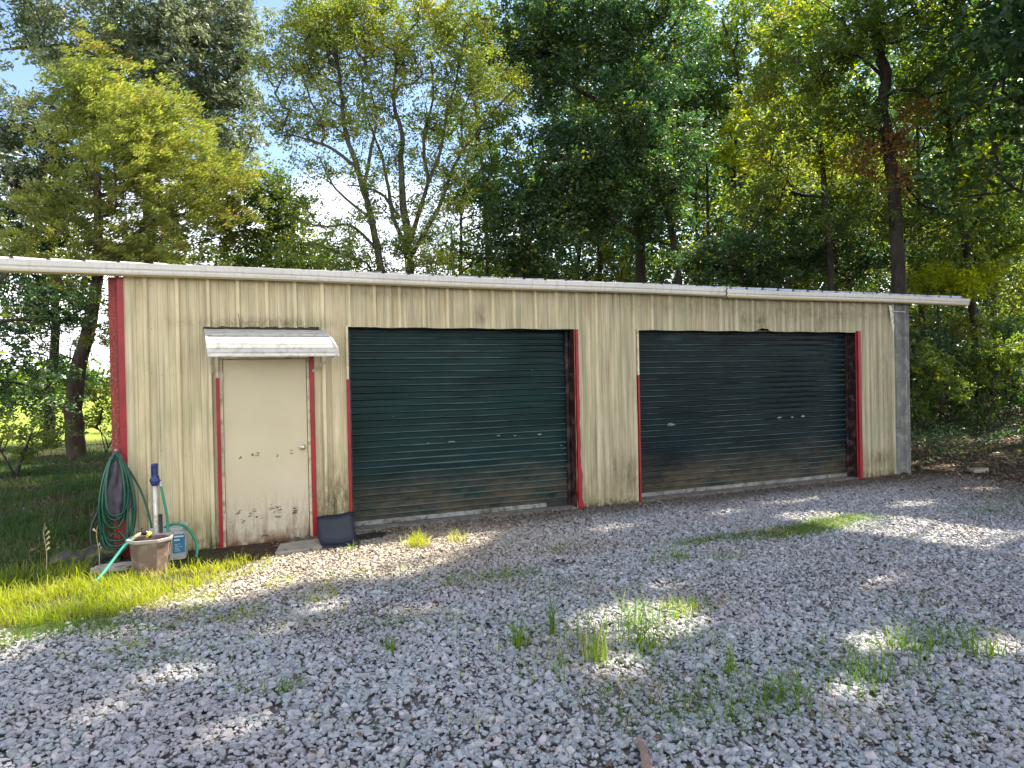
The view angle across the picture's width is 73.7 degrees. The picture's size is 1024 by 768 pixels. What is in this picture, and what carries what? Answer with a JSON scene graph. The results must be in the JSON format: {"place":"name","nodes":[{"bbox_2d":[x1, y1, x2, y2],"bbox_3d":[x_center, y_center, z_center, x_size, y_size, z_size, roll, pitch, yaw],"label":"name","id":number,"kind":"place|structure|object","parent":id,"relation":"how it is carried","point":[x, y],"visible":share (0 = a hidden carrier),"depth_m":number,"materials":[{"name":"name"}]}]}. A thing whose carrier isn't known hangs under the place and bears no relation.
{"place":"outdoors","nodes":[
{"label":"outdoors","id":0,"kind":"place"},
{"bbox_2d":[0,437,113,586],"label":"shaded grass","id":1,"kind":"structure","parent":0,"point":[14,527],"depth_m":9.99,"materials":[{"name":"green plant"}]},
{"bbox_2d":[0,0,1021,384],"label":"sky","id":2,"kind":"structure","parent":0,"point":[21,76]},
{"bbox_2d":[0,473,1023,767],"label":"gravel","id":3,"kind":"structure","parent":0,"point":[910,507],"depth_m":4.49,"materials":[{"name":"grey gravel"}]},
{"bbox_2d":[258,668,307,696],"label":"grass tuft","id":4,"kind":"object","parent":3,"relation":"on","point":[283,685],"visible":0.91,"depth_m":3.96,"materials":[{"name":"green plant"}]},
{"bbox_2d":[316,511,360,548],"bbox_3d":[-1.903,1.595,7.480,0.422,0.321,0.339,-1,0,-23],"label":"dark plastic storage bin","id":5,"kind":"object","parent":3,"relation":"on","point":[337,530],"visible":0.98,"depth_m":7.53,"materials":[{"name":"black plastic"}]},
{"bbox_2d":[341,540,356,552],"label":"grass tuft","id":6,"kind":"object","parent":3,"relation":"on","point":[351,548],"visible":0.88,"depth_m":7.12,"materials":[{"name":"green plant"}]},
{"bbox_2d":[356,532,385,539],"bbox_3d":[-1.657,1.743,7.831,0.473,0.014,0.229,-1,1,-35],"label":"flat stone","id":7,"kind":"object","parent":3,"relation":"on","point":[369,535],"visible":0.65,"depth_m":7.82,"materials":[{"name":"grey stone"}]},
{"bbox_2d":[380,631,397,655],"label":"grass tuft","id":8,"kind":"object","parent":3,"relation":"on","point":[392,646],"visible":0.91,"depth_m":4.53,"materials":[{"name":"green plant"}]},
{"bbox_2d":[399,529,432,548],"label":"grass tuft","id":9,"kind":"object","parent":3,"relation":"on","point":[421,540],"visible":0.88,"depth_m":7.35,"materials":[{"name":"plant"}]},
{"bbox_2d":[444,527,470,542],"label":"grass tuft","id":10,"kind":"object","parent":3,"relation":"on","point":[451,538],"visible":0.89,"depth_m":7.55,"materials":[{"name":"plant"}]},
{"bbox_2d":[0,492,1023,767],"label":"grass sprigs","id":11,"kind":"object","parent":3,"relation":"on","point":[836,518],"depth_m":4.91,"materials":[{"name":"green plant"}]},
{"bbox_2d":[548,534,577,554],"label":"grass tuft","id":12,"kind":"object","parent":3,"relation":"on","point":[558,547],"visible":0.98,"depth_m":6.97,"materials":[{"name":"green plant"}]},
{"bbox_2d":[558,610,618,666],"bbox_3d":[0.535,1.573,4.257,0.457,0.363,0.348,-1,0,-23],"label":"grass tuft","id":13,"kind":"object","parent":3,"relation":"on","point":[595,649],"visible":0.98,"depth_m":4.27,"materials":[{"name":"green plant"}]},
{"bbox_2d":[168,636,1022,767],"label":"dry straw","id":14,"kind":"object","parent":3,"relation":"on","point":[652,686],"visible":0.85,"depth_m":3.56,"materials":[{"name":"plant"}]},
{"bbox_2d":[615,595,653,633],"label":"grass tuft","id":15,"kind":"object","parent":3,"relation":"on","point":[640,617],"visible":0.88,"depth_m":4.82,"materials":[{"name":"green plant"}]},
{"bbox_2d":[636,737,650,767],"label":"broken stick","id":16,"kind":"object","parent":3,"relation":"on","point":[645,759],"visible":1,"depth_m":3.14,"materials":[{"name":"brown wood"}]},
{"bbox_2d":[656,595,705,617],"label":"grass tuft","id":17,"kind":"object","parent":3,"relation":"on","point":[680,605],"visible":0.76,"depth_m":5.19,"materials":[{"name":"green plant"}]},
{"bbox_2d":[716,629,743,676],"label":"grass tuft","id":18,"kind":"object","parent":3,"relation":"on","point":[731,668],"visible":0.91,"depth_m":4.07,"materials":[{"name":"green plant"}]},
{"bbox_2d":[733,660,817,719],"bbox_3d":[1.428,1.641,3.795,0.524,0.198,0.421,-1,1,36],"label":"grass tuft","id":19,"kind":"object","parent":3,"relation":"on","point":[797,689],"visible":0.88,"depth_m":3.74,"materials":[{"name":"green plant"}]},
{"bbox_2d":[834,640,896,685],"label":"grass tuft","id":20,"kind":"object","parent":3,"relation":"on","point":[862,667],"visible":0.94,"depth_m":3.96,"materials":[{"name":"green plant"}]},
{"bbox_2d":[865,620,942,658],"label":"grass tuft","id":21,"kind":"object","parent":3,"relation":"on","point":[914,644],"visible":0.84,"depth_m":4.36,"materials":[{"name":"green plant"}]},
{"bbox_2d":[945,623,1017,665],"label":"grass tuft","id":22,"kind":"object","parent":3,"relation":"on","point":[991,654],"visible":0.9,"depth_m":4.27,"materials":[{"name":"green plant"}]},
{"bbox_2d":[0,372,1023,767],"bbox_3d":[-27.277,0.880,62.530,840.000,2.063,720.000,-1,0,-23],"label":"ground","id":23,"kind":"structure","parent":0,"point":[250,552],"depth_m":5.12,"materials":[{"name":"green plant"}]},
{"bbox_2d":[0,356,42,447],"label":"shrub","id":24,"kind":"object","parent":23,"relation":"on","point":[3,413],"visible":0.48,"depth_m":17.63,"materials":[{"name":"green plant"}]},
{"bbox_2d":[0,410,88,476],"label":"shrub","id":25,"kind":"object","parent":23,"relation":"on","point":[25,453],"visible":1,"depth_m":14.03,"materials":[{"name":"green plant"}]},
{"bbox_2d":[43,525,49,570],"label":"weed stalk","id":26,"kind":"object","parent":23,"relation":"on","point":[48,537],"visible":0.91,"depth_m":6.54,"materials":[{"name":"plant"}]},
{"bbox_2d":[17,383,84,449],"bbox_3d":[-13.705,0.929,20.353,1.928,2.082,1.983,-1,0,-23],"label":"shrub","id":27,"kind":"object","parent":23,"relation":"on","point":[35,412],"visible":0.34,"depth_m":20.08,"materials":[{"name":"green plant"}]},
{"bbox_2d":[0,78,104,238],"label":"broadleaf tree","id":28,"kind":"object","parent":23,"relation":"on","point":[13,174],"visible":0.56,"depth_m":18.91,"materials":[{"name":"green plant"}]},
{"bbox_2d":[0,273,109,422],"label":"broadleaf tree","id":29,"kind":"object","parent":23,"relation":"on","point":[39,315],"visible":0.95,"depth_m":15.73,"materials":[{"name":"green plant"}]},
{"bbox_2d":[0,344,110,395],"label":"distant hedgerow","id":30,"kind":"object","parent":23,"relation":"on","point":[21,380],"visible":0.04,"depth_m":105.98,"materials":[{"name":"green plant"}]},
{"bbox_2d":[0,142,136,448],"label":"broadleaf tree","id":31,"kind":"object","parent":23,"relation":"on","point":[7,282],"visible":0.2,"depth_m":20.28,"materials":[{"name":"green plant"}]},
{"bbox_2d":[49,544,120,567],"bbox_3d":[-4.383,1.804,7.012,0.612,0.238,0.408,-1,1,-34],"label":"log","id":32,"kind":"object","parent":23,"relation":"on","point":[90,553],"visible":0.44,"depth_m":6.90,"materials":[{"name":"wood"}]},
{"bbox_2d":[59,372,111,452],"bbox_3d":[-11.286,0.806,18.851,1.874,2.265,1.828,-1,0,25],"label":"shrub","id":33,"kind":"object","parent":23,"relation":"on","point":[98,420],"visible":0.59,"depth_m":18.61,"materials":[{"name":"green plant"}]},
{"bbox_2d":[89,565,102,573],"bbox_3d":[-4.022,1.805,6.622,0.119,0.068,0.102,-1,0,-23],"label":"stone","id":34,"kind":"object","parent":23,"relation":"on","point":[95,571],"visible":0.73,"depth_m":6.58,"materials":[{"name":"grey stone"}]},
{"bbox_2d":[92,526,101,573],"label":"weed stalk","id":35,"kind":"object","parent":23,"relation":"on","point":[93,529],"visible":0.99,"depth_m":6.57,"materials":[{"name":"plant"}]},
{"bbox_2d":[100,562,131,571],"bbox_3d":[-3.883,1.804,6.756,0.340,0.060,0.204,-1,1,-29],"label":"flat stone","id":36,"kind":"object","parent":23,"relation":"on","point":[120,565],"visible":0.71,"depth_m":6.70,"materials":[{"name":"grey stone"}]},
{"bbox_2d":[0,0,283,266],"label":"broadleaf tree","id":37,"kind":"object","parent":23,"relation":"on","point":[195,28],"visible":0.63,"depth_m":21.98,"materials":[{"name":"green plant"}]},
{"bbox_2d":[0,17,284,457],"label":"broadleaf tree","id":38,"kind":"object","parent":23,"relation":"on","point":[136,147],"visible":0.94,"depth_m":17.68,"materials":[{"name":"green plant"}]},
{"bbox_2d":[126,532,173,574],"bbox_3d":[-3.485,1.640,6.588,0.391,0.338,0.363,-1,0,-17],"label":"plastic tub","id":39,"kind":"object","parent":23,"relation":"on","point":[152,552],"visible":0.86,"depth_m":6.47,"materials":[{"name":"beige plastic"}]},
{"bbox_2d":[95,528,152,582],"bbox_3d":[-3.649,1.596,6.413,0.076,0.426,0.523,-1,1,41],"label":"spray nozzle","id":40,"kind":"object","parent":39,"relation":"on","point":[147,534],"visible":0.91,"depth_m":6.42,"materials":[{"name":"plastic"}]},
{"bbox_2d":[149,463,168,533],"bbox_3d":[-3.497,1.278,6.767,0.162,0.981,0.092,-1,0,8],"label":"hand pump","id":41,"kind":"object","parent":39,"relation":"in","point":[155,481],"visible":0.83,"depth_m":6.76,"materials":[{"name":"blue plastic"}]},
{"bbox_2d":[150,522,188,559],"bbox_3d":[-3.552,1.639,7.092,0.356,0.336,0.290,-1,0,-23],"label":"plastic pail","id":42,"kind":"object","parent":23,"relation":"on","point":[179,546],"visible":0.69,"depth_m":7.00,"materials":[{"name":"white plastic"}]},
{"bbox_2d":[0,548,347,658],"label":"grass","id":43,"kind":"structure","parent":23,"relation":"on","point":[103,589],"depth_m":5.85,"materials":[{"name":"green plant"}]},
{"bbox_2d":[164,523,198,557],"bbox_3d":[-3.387,1.601,6.992,0.328,0.375,0.063,-1,0,-13],"label":"hose loop","id":44,"kind":"object","parent":23,"relation":"on","point":[191,533],"visible":0.92,"depth_m":7.01,"materials":[{"name":"green rubber"}]},
{"bbox_2d":[184,154,345,270],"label":"broadleaf tree","id":45,"kind":"object","parent":23,"relation":"on","point":[242,259],"visible":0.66,"depth_m":19.68,"materials":[{"name":"green plant"}]},
{"bbox_2d":[275,538,327,556],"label":"concrete slab","id":46,"kind":"structure","parent":23,"relation":"on","point":[299,546],"depth_m":7.34,"materials":[{"name":"grey concrete"}]},
{"bbox_2d":[209,209,403,271],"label":"broadleaf tree","id":47,"kind":"object","parent":23,"relation":"on","point":[359,246],"visible":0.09,"depth_m":31.55,"materials":[{"name":"green plant"}]},
{"bbox_2d":[235,0,408,271],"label":"slender tree","id":48,"kind":"object","parent":23,"relation":"on","point":[315,24],"visible":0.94,"depth_m":17.56,"materials":[{"name":"green plant"}]},
{"bbox_2d":[312,0,533,275],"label":"multi stemmed tree","id":49,"kind":"object","parent":23,"relation":"on","point":[404,240],"visible":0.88,"depth_m":19.02,"materials":[{"name":"green plant"}]},
{"bbox_2d":[392,215,505,275],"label":"broadleaf tree","id":50,"kind":"object","parent":23,"relation":"on","point":[448,273],"visible":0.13,"depth_m":34.57,"materials":[{"name":"green plant"}]},
{"bbox_2d":[400,92,547,275],"bbox_3d":[-1.102,-3.782,21.452,5.162,10.997,3.047,-1,0,-23],"label":"sapling","id":51,"kind":"object","parent":23,"relation":"on","point":[488,125],"visible":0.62,"depth_m":21.29,"materials":[{"name":"green plant"}]},
{"bbox_2d":[401,0,565,278],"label":"woodland tree","id":52,"kind":"object","parent":23,"relation":"on","point":[485,272],"visible":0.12,"depth_m":25.27,"materials":[{"name":"green plant"}]},
{"bbox_2d":[0,256,969,557],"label":"metal shed","id":53,"kind":"structure","parent":23,"relation":"on","point":[258,404],"depth_m":8.84,"materials":[{"name":"beige metal"}]},
{"bbox_2d":[84,449,152,573],"bbox_3d":[-3.964,1.240,6.915,0.621,1.146,0.646,-1,0,-23],"label":"garden hose","id":54,"kind":"object","parent":53,"relation":"hanging from","point":[127,474],"visible":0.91,"depth_m":7.02,"materials":[{"name":"rubber"}]},
{"bbox_2d":[107,454,130,522],"bbox_3d":[-4.085,1.079,7.050,0.287,0.708,0.097,-1,0,-23],"label":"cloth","id":55,"kind":"object","parent":54,"relation":"hanging from","point":[115,496],"visible":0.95,"depth_m":7.04,"materials":[{"name":"grey fabric"}]},
{"bbox_2d":[348,327,576,526],"bbox_3d":[-0.628,0.402,8.921,3.077,2.720,0.416,-1,0,-23],"label":"roller door","id":56,"kind":"structure","parent":53,"relation":"in","point":[445,422],"depth_m":8.84,"materials":[{"name":"metal"}]},
{"bbox_2d":[639,328,856,496],"bbox_3d":[3.668,0.299,10.741,4.317,2.720,0.416,-1,0,-23],"label":"roller door","id":57,"kind":"structure","parent":53,"relation":"in","point":[719,409],"depth_m":10.67,"materials":[{"name":"metal"}]},
{"bbox_2d":[0,416,1023,767],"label":"fallen leaves","id":58,"kind":"object","parent":23,"relation":"on","point":[896,478],"visible":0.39,"depth_m":10.16,"materials":[{"name":"brown plant"}]},
{"bbox_2d":[499,607,540,650],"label":"grass tuft","id":59,"kind":"object","parent":23,"relation":"on","point":[520,639],"visible":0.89,"depth_m":4.53,"materials":[{"name":"green plant"}]},
{"bbox_2d":[463,143,596,280],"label":"shade tree","id":60,"kind":"object","parent":23,"relation":"on","point":[541,208],"visible":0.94,"depth_m":20.63,"materials":[{"name":"green plant"}]},
{"bbox_2d":[534,575,561,635],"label":"grass tuft","id":61,"kind":"object","parent":23,"relation":"on","point":[551,619],"visible":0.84,"depth_m":4.75,"materials":[{"name":"green plant"}]},
{"bbox_2d":[519,25,636,280],"bbox_3d":[2.670,-6.549,28.048,6.672,16.291,6.085,-1,0,-23],"label":"woodland tree","id":62,"kind":"object","parent":23,"relation":"on","point":[613,250],"visible":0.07,"depth_m":27.48,"materials":[{"name":"green plant"}]},
{"bbox_2d":[464,0,722,282],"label":"oak tree","id":63,"kind":"object","parent":23,"relation":"on","point":[559,25],"visible":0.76,"depth_m":23.58,"materials":[{"name":"green plant"}]},
{"bbox_2d":[174,516,1023,766],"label":"tall grass","id":64,"kind":"structure","parent":23,"relation":"on","point":[699,686],"depth_m":4.35,"materials":[{"name":"green plant"}]},
{"bbox_2d":[544,82,674,282],"bbox_3d":[3.458,-4.826,26.301,5.329,12.850,5.740,-1,1,43],"label":"woodland tree","id":65,"kind":"object","parent":23,"relation":"on","point":[598,265],"visible":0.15,"depth_m":26.15,"materials":[{"name":"green plant"}]},
{"bbox_2d":[516,44,724,284],"bbox_3d":[4.036,-4.835,23.125,7.969,12.904,4.652,-1,0,-23],"label":"oak tree","id":66,"kind":"object","parent":23,"relation":"on","point":[602,190],"visible":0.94,"depth_m":22.39,"materials":[{"name":"green plant"}]},
{"bbox_2d":[584,54,685,284],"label":"woodland tree","id":67,"kind":"object","parent":23,"relation":"on","point":[662,278],"visible":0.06,"depth_m":31.57,"materials":[{"name":"green plant"}]},
{"bbox_2d":[612,619,666,654],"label":"grass tuft","id":68,"kind":"object","parent":23,"relation":"on","point":[641,640],"visible":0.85,"depth_m":4.49,"materials":[{"name":"green plant"}]},
{"bbox_2d":[610,177,688,282],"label":"woodland tree","id":69,"kind":"object","parent":23,"relation":"on","point":[651,251],"visible":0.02,"depth_m":38.56,"materials":[{"name":"green plant"}]},
{"bbox_2d":[660,538,688,562],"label":"grass tuft","id":70,"kind":"object","parent":23,"relation":"on","point":[678,558],"visible":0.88,"depth_m":6.65,"materials":[{"name":"green plant"}]},
{"bbox_2d":[645,76,752,286],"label":"woodland tree","id":71,"kind":"object","parent":23,"relation":"on","point":[700,214],"visible":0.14,"depth_m":31.78,"materials":[{"name":"green plant"}]},
{"bbox_2d":[657,30,767,286],"bbox_3d":[8.850,-6.595,29.685,6.318,16.088,5.407,-1,0,15],"label":"woodland tree","id":72,"kind":"object","parent":23,"relation":"on","point":[719,220],"visible":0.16,"depth_m":29.68,"materials":[{"name":"green plant"}]},
{"bbox_2d":[432,0,1023,395],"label":"woods","id":73,"kind":"object","parent":23,"relation":"on","point":[684,230],"visible":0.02,"depth_m":41.47,"materials":[{"name":"green plant"}]},
{"bbox_2d":[670,110,793,287],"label":"sapling","id":74,"kind":"object","parent":23,"relation":"on","point":[734,160],"visible":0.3,"depth_m":26.09,"materials":[{"name":"green plant"}]},
{"bbox_2d":[704,123,787,286],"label":"woodland tree","id":75,"kind":"object","parent":23,"relation":"on","point":[739,184],"visible":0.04,"depth_m":39.24,"materials":[{"name":"green plant"}]},
{"bbox_2d":[665,0,860,287],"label":"woodland tree","id":76,"kind":"object","parent":23,"relation":"on","point":[732,67],"visible":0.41,"depth_m":28.53,"materials":[{"name":"green plant"}]},
{"bbox_2d":[667,176,890,291],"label":"tree","id":77,"kind":"object","parent":23,"relation":"on","point":[807,258],"visible":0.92,"depth_m":22.11,"materials":[{"name":"green plant"}]},
{"bbox_2d":[709,0,901,290],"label":"woodland tree","id":78,"kind":"object","parent":23,"relation":"on","point":[774,178],"visible":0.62,"depth_m":21.43,"materials":[{"name":"green plant"}]},
{"bbox_2d":[760,213,856,290],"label":"woodland tree","id":79,"kind":"object","parent":23,"relation":"on","point":[779,287],"visible":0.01,"depth_m":36.61,"materials":[{"name":"green plant"}]},
{"bbox_2d":[751,142,874,291],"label":"woodland tree","id":80,"kind":"object","parent":23,"relation":"on","point":[813,285],"visible":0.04,"depth_m":26.73,"materials":[{"name":"green plant"}]},
{"bbox_2d":[793,87,918,327],"bbox_3d":[16.005,-6.259,31.818,5.556,15.087,5.648,-1,1,34],"label":"woodland tree","id":81,"kind":"object","parent":23,"relation":"on","point":[875,282],"visible":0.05,"depth_m":31.04,"materials":[{"name":"green plant"}]},
{"bbox_2d":[741,0,1005,431],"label":"tree","id":82,"kind":"object","parent":23,"relation":"on","point":[879,37],"visible":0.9,"depth_m":19.11,"materials":[{"name":"green plant"}]},
{"bbox_2d":[835,188,931,322],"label":"woodland tree","id":83,"kind":"object","parent":23,"relation":"on","point":[877,286],"visible":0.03,"depth_m":40.24,"materials":[{"name":"green plant"}]},
{"bbox_2d":[824,73,990,354],"bbox_3d":[15.704,-5.762,27.998,5.679,14.162,6.458,-1,0,-23],"label":"woodland tree","id":84,"kind":"object","parent":23,"relation":"on","point":[868,225],"visible":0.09,"depth_m":27.43,"materials":[{"name":"green plant"}]},
{"bbox_2d":[833,9,1023,418],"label":"woodland tree","id":85,"kind":"object","parent":23,"relation":"on","point":[921,316],"visible":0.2,"depth_m":23.45,"materials":[{"name":"green plant"}]},
{"bbox_2d":[846,0,1023,231],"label":"shade tree","id":86,"kind":"object","parent":23,"relation":"on","point":[1001,117],"visible":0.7,"depth_m":18.26,"materials":[{"name":"green plant"}]},
{"bbox_2d":[889,258,983,426],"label":"sapling","id":87,"kind":"object","parent":23,"relation":"on","point":[927,276],"visible":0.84,"depth_m":21.13,"materials":[{"name":"green plant"}]},
{"bbox_2d":[909,318,963,409],"bbox_3d":[13.945,-0.420,23.349,2.393,3.602,2.636,-1,0,-23],"label":"shrub","id":88,"kind":"object","parent":23,"relation":"on","point":[932,323],"visible":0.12,"depth_m":23.06,"materials":[{"name":"green plant"}]},
{"bbox_2d":[909,336,980,434],"bbox_3d":[11.193,0.095,18.489,2.554,2.765,2.335,-1,0,18],"label":"shrub","id":89,"kind":"object","parent":23,"relation":"on","point":[917,364],"visible":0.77,"depth_m":18.31,"materials":[{"name":"green plant"}]},
{"bbox_2d":[909,323,981,427],"bbox_3d":[12.782,-0.242,21.015,2.966,3.329,2.286,-1,0,-4],"label":"shrub","id":90,"kind":"object","parent":23,"relation":"on","point":[936,336],"visible":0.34,"depth_m":20.58,"materials":[{"name":"green plant"}]},
{"bbox_2d":[873,0,1023,421],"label":"woodland tree","id":91,"kind":"object","parent":23,"relation":"on","point":[1013,234],"visible":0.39,"depth_m":22.62,"materials":[{"name":"green plant"}]},
{"bbox_2d":[906,105,1008,406],"bbox_3d":[20.795,-6.379,31.478,5.216,15.159,6.315,-1,0,-23],"label":"woodland tree","id":92,"kind":"object","parent":23,"relation":"on","point":[981,302],"visible":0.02,"depth_m":31.83,"materials":[{"name":"green plant"}]},
{"bbox_2d":[903,0,1023,145],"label":"shade tree","id":93,"kind":"object","parent":23,"relation":"on","point":[1003,39],"visible":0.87,"depth_m":14.81,"materials":[{"name":"green plant"}]},
{"bbox_2d":[910,407,1023,471],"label":"undergrowth","id":94,"kind":"object","parent":23,"relation":"on","point":[952,426],"visible":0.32,"depth_m":16.20,"materials":[{"name":"green plant"}]},
{"bbox_2d":[913,331,1023,429],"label":"shrub","id":95,"kind":"object","parent":23,"relation":"on","point":[997,360],"visible":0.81,"depth_m":19.53,"materials":[{"name":"green plant"}]},
{"bbox_2d":[941,308,1004,418],"bbox_3d":[15.292,-0.628,23.076,2.437,3.965,2.486,-1,0,-23],"label":"shrub","id":96,"kind":"object","parent":23,"relation":"on","point":[979,320],"visible":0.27,"depth_m":22.88,"materials":[{"name":"green plant"}]},
{"bbox_2d":[931,78,1023,404],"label":"woodland tree","id":97,"kind":"object","parent":23,"relation":"on","point":[1014,269],"visible":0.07,"depth_m":27.66,"materials":[{"name":"green plant"}]},
{"bbox_2d":[967,467,988,472],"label":"concrete slab","id":98,"kind":"structure","parent":23,"relation":"on","point":[979,469],"depth_m":11.75,"materials":[{"name":"beige concrete"}]},
{"bbox_2d":[949,314,1023,423],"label":"shrub","id":99,"kind":"object","parent":23,"relation":"on","point":[1008,334],"visible":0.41,"depth_m":21.67,"materials":[{"name":"green plant"}]},
{"bbox_2d":[968,310,1023,415],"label":"shrub","id":100,"kind":"object","parent":23,"relation":"on","point":[991,326],"visible":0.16,"depth_m":24.81,"materials":[{"name":"green plant"}]},
{"bbox_2d":[971,333,1023,422],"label":"shrub","id":101,"kind":"object","parent":23,"relation":"on","point":[1020,392],"visible":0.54,"depth_m":20.10,"materials":[{"name":"green plant"}]},
{"bbox_2d":[972,161,1023,399],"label":"woodland tree","id":102,"kind":"object","parent":23,"relation":"on","point":[1010,276],"visible":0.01,"depth_m":35.89,"materials":[{"name":"green plant"}]},
{"bbox_2d":[976,141,1023,374],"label":"woodland tree","id":103,"kind":"object","parent":23,"relation":"on","point":[1020,300],"visible":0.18,"depth_m":26.79,"materials":[{"name":"green plant"}]},
{"bbox_2d":[1003,9,1023,30],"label":"shade tree","id":104,"kind":"object","parent":23,"relation":"on","point":[1007,16],"visible":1,"depth_m":13.69,"materials":[{"name":"green plant"}]}
]}

